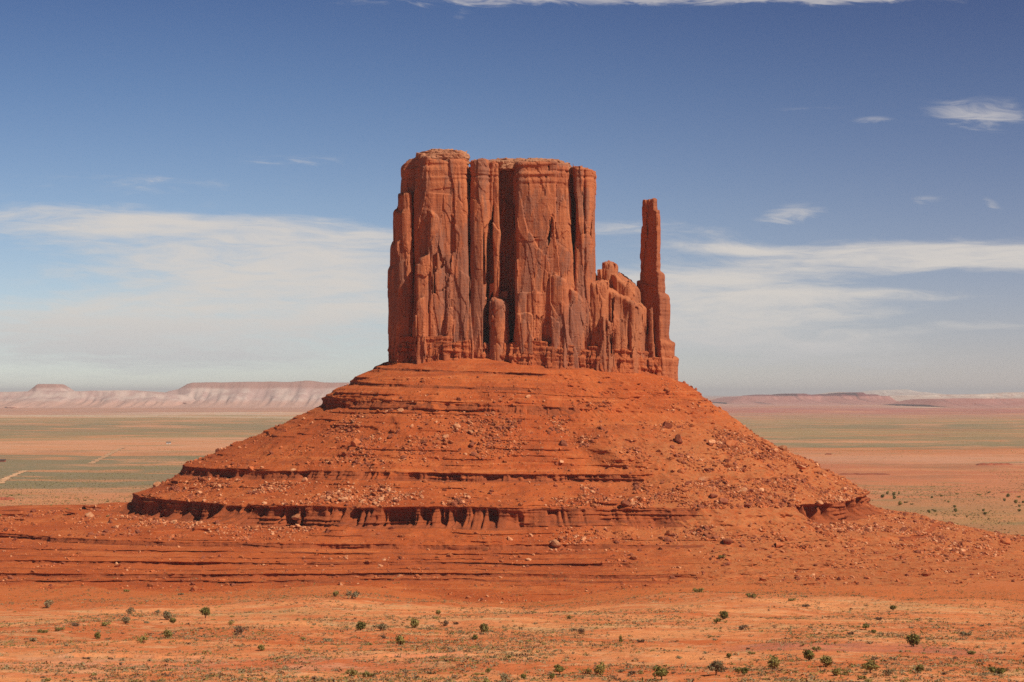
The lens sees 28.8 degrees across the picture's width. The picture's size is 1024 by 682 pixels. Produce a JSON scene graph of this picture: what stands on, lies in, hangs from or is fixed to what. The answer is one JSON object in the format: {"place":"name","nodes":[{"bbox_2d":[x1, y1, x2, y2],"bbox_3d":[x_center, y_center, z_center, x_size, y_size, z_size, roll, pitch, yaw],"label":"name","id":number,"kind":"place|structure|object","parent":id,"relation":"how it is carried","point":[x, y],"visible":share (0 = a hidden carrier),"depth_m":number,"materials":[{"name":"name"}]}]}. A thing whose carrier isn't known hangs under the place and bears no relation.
{"place":"outdoors","nodes":[
{"label":"outdoors","id":0,"kind":"place"},
{"bbox_2d":[0,470,27,482],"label":"dirt road","id":1,"kind":"structure","parent":0,"point":[3,480],"depth_m":2990.16,"materials":[{"name":"beige soil"}]},
{"bbox_2d":[87,447,125,463],"bbox_3d":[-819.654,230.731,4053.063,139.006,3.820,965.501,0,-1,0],"label":"dirt road","id":2,"kind":"structure","parent":0,"point":[102,457],"depth_m":3944.85,"materials":[{"name":"beige soil"}]},
{"bbox_2d":[0,396,1023,681],"bbox_3d":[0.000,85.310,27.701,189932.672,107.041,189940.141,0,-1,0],"label":"ground","id":3,"kind":"structure","parent":0,"point":[910,446],"depth_m":934.32,"materials":[{"name":"soil"}]},
{"bbox_2d":[0,497,14,499],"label":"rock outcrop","id":4,"kind":"object","parent":3,"relation":"on","point":[6,498],"visible":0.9,"depth_m":2293.24,"materials":[{"name":"stone"}]},
{"bbox_2d":[37,629,47,632],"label":"desert shrub","id":5,"kind":"object","parent":3,"relation":"on","point":[39,631],"visible":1,"depth_m":652.87,"materials":[{"name":"green plant"}]},
{"bbox_2d":[44,600,53,607],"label":"desert shrub","id":6,"kind":"object","parent":3,"relation":"on","point":[47,603],"visible":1,"depth_m":934.12,"materials":[{"name":"green plant"}]},
{"bbox_2d":[29,384,73,390],"bbox_3d":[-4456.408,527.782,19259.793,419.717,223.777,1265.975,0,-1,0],"label":"distant butte","id":7,"kind":"object","parent":3,"relation":"on","point":[50,387],"visible":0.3,"depth_m":19109.97,"materials":[{"name":"stone"}]},
{"bbox_2d":[0,390,195,407],"bbox_3d":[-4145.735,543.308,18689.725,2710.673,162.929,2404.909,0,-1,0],"label":"distant ridge","id":8,"kind":"structure","parent":3,"relation":"on","point":[93,399],"depth_m":18278.30,"materials":[{"name":"stone"}]},
{"bbox_2d":[101,621,110,625],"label":"desert shrub","id":9,"kind":"object","parent":3,"relation":"on","point":[105,623],"visible":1,"depth_m":704.16,"materials":[{"name":"green plant"}]},
{"bbox_2d":[121,616,129,623],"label":"desert shrub","id":10,"kind":"object","parent":3,"relation":"on","point":[125,620],"visible":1,"depth_m":714.46,"materials":[{"name":"green plant"}]},
{"bbox_2d":[126,607,135,613],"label":"desert shrub","id":11,"kind":"object","parent":3,"relation":"on","point":[129,610],"visible":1,"depth_m":853.54,"materials":[{"name":"green plant"}]},
{"bbox_2d":[137,635,147,641],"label":"desert shrub","id":12,"kind":"object","parent":3,"relation":"on","point":[143,638],"visible":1,"depth_m":598.37,"materials":[{"name":"green plant"}]},
{"bbox_2d":[163,610,171,619],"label":"desert shrub","id":13,"kind":"object","parent":3,"relation":"on","point":[168,615],"visible":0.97,"depth_m":767.03,"materials":[{"name":"green plant"}]},
{"bbox_2d":[163,629,172,637],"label":"juniper tree","id":14,"kind":"object","parent":3,"relation":"on","point":[168,633],"visible":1,"depth_m":621.75,"materials":[{"name":"green plant"}]},
{"bbox_2d":[199,607,209,617],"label":"juniper tree","id":15,"kind":"object","parent":3,"relation":"on","point":[204,611],"visible":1,"depth_m":787.68,"materials":[{"name":"green plant"}]},
{"bbox_2d":[234,625,248,634],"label":"desert shrub","id":16,"kind":"object","parent":3,"relation":"on","point":[240,630],"visible":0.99,"depth_m":651.97,"materials":[{"name":"grey plant"}]},
{"bbox_2d":[165,381,349,407],"bbox_3d":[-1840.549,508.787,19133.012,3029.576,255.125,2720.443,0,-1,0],"label":"distant mesa","id":17,"kind":"structure","parent":3,"relation":"on","point":[296,394],"depth_m":18631.46,"materials":[{"name":"stone"}]},
{"bbox_2d":[257,644,265,650],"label":"juniper tree","id":18,"kind":"object","parent":3,"relation":"on","point":[260,647],"visible":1,"depth_m":549.26,"materials":[{"name":"green plant"}]},
{"bbox_2d":[344,667,357,676],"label":"desert shrub","id":19,"kind":"object","parent":3,"relation":"on","point":[352,671],"visible":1,"depth_m":445.94,"materials":[{"name":"green plant"}]},
{"bbox_2d":[345,591,359,598],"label":"desert shrub","id":20,"kind":"object","parent":3,"relation":"on","point":[355,594],"visible":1,"depth_m":949.40,"materials":[{"name":"green plant"}]},
{"bbox_2d":[355,622,365,629],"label":"juniper tree","id":21,"kind":"object","parent":3,"relation":"on","point":[360,625],"visible":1,"depth_m":658.21,"materials":[{"name":"green plant"}]},
{"bbox_2d":[362,671,374,676],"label":"desert shrub","id":22,"kind":"object","parent":3,"relation":"on","point":[366,673],"visible":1,"depth_m":447.86,"materials":[{"name":"green plant"}]},
{"bbox_2d":[373,623,387,630],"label":"desert shrub","id":23,"kind":"object","parent":3,"relation":"on","point":[382,627],"visible":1,"depth_m":662.59,"materials":[{"name":"green plant"}]},
{"bbox_2d":[395,635,404,644],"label":"juniper tree","id":24,"kind":"object","parent":3,"relation":"on","point":[400,639],"visible":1,"depth_m":576.29,"materials":[{"name":"green plant"}]},
{"bbox_2d":[409,618,419,627],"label":"juniper tree","id":25,"kind":"object","parent":3,"relation":"on","point":[414,623],"visible":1,"depth_m":716.21,"materials":[{"name":"green plant"}]},
{"bbox_2d":[479,623,488,632],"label":"juniper tree","id":26,"kind":"object","parent":3,"relation":"on","point":[483,627],"visible":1,"depth_m":671.91,"materials":[{"name":"green plant"}]},
{"bbox_2d":[500,672,511,680],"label":"desert shrub","id":27,"kind":"object","parent":3,"relation":"on","point":[505,677],"visible":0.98,"depth_m":422.29,"materials":[{"name":"green plant"}]},
{"bbox_2d":[0,149,1023,602],"bbox_3d":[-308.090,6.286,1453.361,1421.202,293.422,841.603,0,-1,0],"label":"sandstone butte","id":28,"kind":"object","parent":3,"relation":"on","point":[494,281],"visible":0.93,"depth_m":1309.73,"materials":[{"name":"orange stone"}]},
{"bbox_2d":[84,512,93,516],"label":"boulder","id":29,"kind":"object","parent":28,"relation":"on","point":[89,514],"visible":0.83,"depth_m":1361.26,"materials":[{"name":"stone"}]},
{"bbox_2d":[153,481,160,486],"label":"boulder","id":30,"kind":"object","parent":28,"relation":"on","point":[157,483],"visible":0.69,"depth_m":1400.64,"materials":[{"name":"stone"}]},
{"bbox_2d":[291,514,299,519],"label":"boulder","id":31,"kind":"object","parent":28,"relation":"on","point":[295,516],"visible":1,"depth_m":1238.92,"materials":[{"name":"stone"}]},
{"bbox_2d":[338,497,350,501],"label":"boulder","id":32,"kind":"object","parent":28,"relation":"on","point":[343,499],"visible":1,"depth_m":1242.44,"materials":[{"name":"stone"}]},
{"bbox_2d":[351,438,361,446],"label":"boulder","id":33,"kind":"object","parent":28,"relation":"on","point":[355,442],"visible":1,"depth_m":1320.23,"materials":[{"name":"stone"}]},
{"bbox_2d":[0,376,1023,602],"bbox_3d":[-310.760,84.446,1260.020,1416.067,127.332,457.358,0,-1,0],"label":"scree","id":34,"kind":"structure","parent":28,"relation":"on","point":[604,501],"depth_m":1269.77,"materials":[{"name":"stone"}]},
{"bbox_2d":[0,378,1023,603],"bbox_3d":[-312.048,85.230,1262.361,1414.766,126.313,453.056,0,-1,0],"label":"rubble","id":35,"kind":"object","parent":28,"relation":"on","point":[580,497],"visible":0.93,"depth_m":1271.59,"materials":[{"name":"stone"}]},
{"bbox_2d":[551,539,560,547],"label":"boulder","id":36,"kind":"object","parent":28,"relation":"on","point":[555,543],"visible":1,"depth_m":1179.55,"materials":[{"name":"stone"}]},
{"bbox_2d":[559,440,567,445],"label":"boulder","id":37,"kind":"object","parent":28,"relation":"on","point":[562,442],"visible":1,"depth_m":1304.85,"materials":[{"name":"stone"}]},
{"bbox_2d":[621,500,629,506],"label":"boulder","id":38,"kind":"object","parent":28,"relation":"on","point":[625,503],"visible":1,"depth_m":1222.29,"materials":[{"name":"stone"}]},
{"bbox_2d":[662,422,672,428],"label":"boulder","id":39,"kind":"object","parent":28,"relation":"on","point":[667,425],"visible":1,"depth_m":1342.92,"materials":[{"name":"stone"}]},
{"bbox_2d":[665,530,671,535],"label":"boulder","id":40,"kind":"object","parent":28,"relation":"on","point":[668,532],"visible":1,"depth_m":1199.89,"materials":[{"name":"stone"}]},
{"bbox_2d":[674,434,682,443],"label":"boulder","id":41,"kind":"object","parent":28,"relation":"on","point":[678,439],"visible":1,"depth_m":1318.57,"materials":[{"name":"stone"}]},
{"bbox_2d":[698,476,707,480],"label":"boulder","id":42,"kind":"object","parent":28,"relation":"on","point":[702,478],"visible":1,"depth_m":1270.19,"materials":[{"name":"stone"}]},
{"bbox_2d":[708,439,715,445],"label":"boulder","id":43,"kind":"object","parent":28,"relation":"on","point":[711,441],"visible":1,"depth_m":1322.36,"materials":[{"name":"stone"}]},
{"bbox_2d":[719,498,727,503],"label":"boulder","id":44,"kind":"object","parent":28,"relation":"on","point":[724,500],"visible":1,"depth_m":1236.98,"materials":[{"name":"stone"}]},
{"bbox_2d":[722,538,732,544],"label":"boulder","id":45,"kind":"object","parent":28,"relation":"on","point":[727,541],"visible":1,"depth_m":1183.66,"materials":[{"name":"stone"}]},
{"bbox_2d":[725,440,737,445],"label":"boulder","id":46,"kind":"object","parent":28,"relation":"on","point":[731,442],"visible":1,"depth_m":1329.51,"materials":[{"name":"stone"}]},
{"bbox_2d":[776,541,783,547],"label":"boulder","id":47,"kind":"object","parent":28,"relation":"on","point":[779,544],"visible":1,"depth_m":1189.83,"materials":[{"name":"stone"}]},
{"bbox_2d":[778,445,787,451],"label":"boulder","id":48,"kind":"object","parent":28,"relation":"on","point":[783,447],"visible":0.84,"depth_m":1421.49,"materials":[{"name":"stone"}]},
{"bbox_2d":[795,474,803,478],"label":"boulder","id":49,"kind":"object","parent":28,"relation":"on","point":[800,476],"visible":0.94,"depth_m":1334.99,"materials":[{"name":"stone"}]},
{"bbox_2d":[797,464,805,468],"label":"boulder","id":50,"kind":"object","parent":28,"relation":"on","point":[801,466],"visible":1,"depth_m":1358.02,"materials":[{"name":"stone"}]},
{"bbox_2d":[816,500,823,504],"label":"boulder","id":51,"kind":"object","parent":28,"relation":"on","point":[819,502],"visible":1,"depth_m":1273.21,"materials":[{"name":"stone"}]},
{"bbox_2d":[1000,538,1010,544],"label":"boulder","id":52,"kind":"object","parent":28,"relation":"on","point":[1005,541],"visible":0.92,"depth_m":1341.39,"materials":[{"name":"stone"}]},
{"bbox_2d":[0,572,1023,681],"bbox_3d":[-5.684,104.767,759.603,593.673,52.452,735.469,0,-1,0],"label":"dry scrub","id":53,"kind":"object","parent":3,"relation":"on","point":[498,642],"visible":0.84,"depth_m":582.51,"materials":[{"name":"green plant"}]},
{"bbox_2d":[0,448,1023,535],"bbox_3d":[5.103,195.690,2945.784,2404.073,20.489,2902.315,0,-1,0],"label":"plain scrub","id":54,"kind":"object","parent":3,"relation":"on","point":[211,453],"visible":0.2,"depth_m":2594.01,"materials":[{"name":"green plant"}]},
{"bbox_2d":[0,476,1023,535],"bbox_3d":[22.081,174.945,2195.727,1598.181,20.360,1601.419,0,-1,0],"label":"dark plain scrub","id":55,"kind":"object","parent":3,"relation":"on","point":[857,484],"visible":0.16,"depth_m":2390.31,"materials":[{"name":"green plant"}]},
{"bbox_2d":[553,664,565,674],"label":"juniper tree","id":56,"kind":"object","parent":3,"relation":"on","point":[558,666],"visible":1,"depth_m":452.14,"materials":[{"name":"green plant"}]},
{"bbox_2d":[574,628,584,633],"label":"desert shrub","id":57,"kind":"object","parent":3,"relation":"on","point":[580,630],"visible":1,"depth_m":673.62,"materials":[{"name":"green plant"}]},
{"bbox_2d":[584,668,591,673],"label":"desert shrub","id":58,"kind":"object","parent":3,"relation":"on","point":[589,671],"visible":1,"depth_m":455.10,"materials":[{"name":"green plant"}]},
{"bbox_2d":[594,663,605,674],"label":"juniper tree","id":59,"kind":"object","parent":3,"relation":"on","point":[600,668],"visible":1,"depth_m":452.61,"materials":[{"name":"green plant"}]},
{"bbox_2d":[652,665,668,679],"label":"juniper tree","id":60,"kind":"object","parent":3,"relation":"on","point":[659,672],"visible":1,"depth_m":434.40,"materials":[{"name":"green plant"}]},
{"bbox_2d":[692,588,703,592],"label":"desert shrub","id":61,"kind":"object","parent":3,"relation":"on","point":[697,590],"visible":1,"depth_m":980.07,"materials":[{"name":"green plant"}]},
{"bbox_2d":[707,659,724,674],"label":"desert shrub","id":62,"kind":"object","parent":3,"relation":"on","point":[717,667],"visible":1,"depth_m":446.39,"materials":[{"name":"green plant"}]},
{"bbox_2d":[719,611,728,618],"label":"juniper tree","id":63,"kind":"object","parent":3,"relation":"on","point":[723,615],"visible":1,"depth_m":752.52,"materials":[{"name":"green plant"}]},
{"bbox_2d":[741,667,748,675],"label":"juniper tree","id":64,"kind":"object","parent":3,"relation":"on","point":[744,670],"visible":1,"depth_m":443.91,"materials":[{"name":"green plant"}]},
{"bbox_2d":[745,593,757,596],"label":"desert shrub","id":65,"kind":"object","parent":3,"relation":"on","point":[750,595],"visible":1,"depth_m":929.49,"materials":[{"name":"green plant"}]},
{"bbox_2d":[767,655,779,668],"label":"juniper tree","id":66,"kind":"object","parent":3,"relation":"on","point":[774,662],"visible":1,"depth_m":478.55,"materials":[{"name":"green plant"}]},
{"bbox_2d":[711,392,898,404],"bbox_3d":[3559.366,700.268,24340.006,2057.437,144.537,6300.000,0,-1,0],"label":"distant red mesa","id":67,"kind":"structure","parent":3,"relation":"on","point":[851,398],"depth_m":23460.48,"materials":[{"name":"stone"}]},
{"bbox_2d":[802,649,814,659],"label":"juniper tree","id":68,"kind":"object","parent":3,"relation":"on","point":[808,654],"visible":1,"depth_m":506.04,"materials":[{"name":"green plant"}]},
{"bbox_2d":[812,646,820,650],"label":"desert shrub","id":69,"kind":"object","parent":3,"relation":"on","point":[814,648],"visible":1,"depth_m":547.62,"materials":[{"name":"green plant"}]},
{"bbox_2d":[820,655,832,666],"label":"juniper tree","id":70,"kind":"object","parent":3,"relation":"on","point":[826,660],"visible":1,"depth_m":478.81,"materials":[{"name":"green plant"}]},
{"bbox_2d":[831,668,840,674],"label":"juniper tree","id":71,"kind":"object","parent":3,"relation":"on","point":[836,671],"visible":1,"depth_m":444.65,"materials":[{"name":"green plant"}]},
{"bbox_2d":[838,473,889,474],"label":"rock outcrop","id":72,"kind":"object","parent":3,"relation":"on","point":[863,474],"visible":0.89,"depth_m":3029.11,"materials":[{"name":"orange stone"}]},
{"bbox_2d":[861,659,879,672],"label":"juniper tree","id":73,"kind":"object","parent":3,"relation":"on","point":[869,665],"visible":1,"depth_m":451.93,"materials":[{"name":"green plant"}]},
{"bbox_2d":[883,667,895,675],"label":"desert shrub","id":74,"kind":"object","parent":3,"relation":"on","point":[891,671],"visible":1,"depth_m":444.79,"materials":[{"name":"green plant"}]},
{"bbox_2d":[906,632,919,646],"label":"juniper tree","id":75,"kind":"object","parent":3,"relation":"on","point":[912,640],"visible":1,"depth_m":573.94,"materials":[{"name":"green plant"}]},
{"bbox_2d":[915,664,923,672],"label":"juniper tree","id":76,"kind":"object","parent":3,"relation":"on","point":[919,668],"visible":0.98,"depth_m":459.76,"materials":[{"name":"green plant"}]},
{"bbox_2d":[884,398,1023,407],"bbox_3d":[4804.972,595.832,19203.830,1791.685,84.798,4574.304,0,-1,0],"label":"distant red scarp","id":77,"kind":"structure","parent":3,"relation":"on","point":[982,403],"depth_m":18557.81,"materials":[{"name":"stone"}]},
{"bbox_2d":[889,392,1023,400],"bbox_3d":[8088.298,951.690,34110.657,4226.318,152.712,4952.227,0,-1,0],"label":"distant white bench","id":78,"kind":"object","parent":3,"relation":"on","point":[1005,395],"visible":0.57,"depth_m":33593.31,"materials":[{"name":"stone"}]},
{"bbox_2d":[960,631,971,635],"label":"desert shrub","id":79,"kind":"object","parent":3,"relation":"on","point":[963,632],"visible":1,"depth_m":651.81,"materials":[{"name":"green plant"}]},
{"bbox_2d":[976,463,1011,464],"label":"rock outcrop","id":80,"kind":"object","parent":3,"relation":"on","point":[993,464],"visible":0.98,"depth_m":3432.02,"materials":[{"name":"orange stone"}]},
{"bbox_2d":[988,666,1006,673],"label":"desert shrub","id":81,"kind":"object","parent":3,"relation":"on","point":[994,670],"visible":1,"depth_m":460.73,"materials":[{"name":"green plant"}]},
{"bbox_2d":[0,0,1023,395],"label":"sky","id":82,"kind":"structure","parent":0,"point":[191,191],"materials":[{"name":"blue"}]},
{"bbox_2d":[814,389,937,395],"bbox_3d":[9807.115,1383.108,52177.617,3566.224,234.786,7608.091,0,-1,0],"label":"distant mountain","id":83,"kind":"structure","parent":0,"point":[894,392],"depth_m":51394.51,"materials":[{"name":"stone"}]}
]}

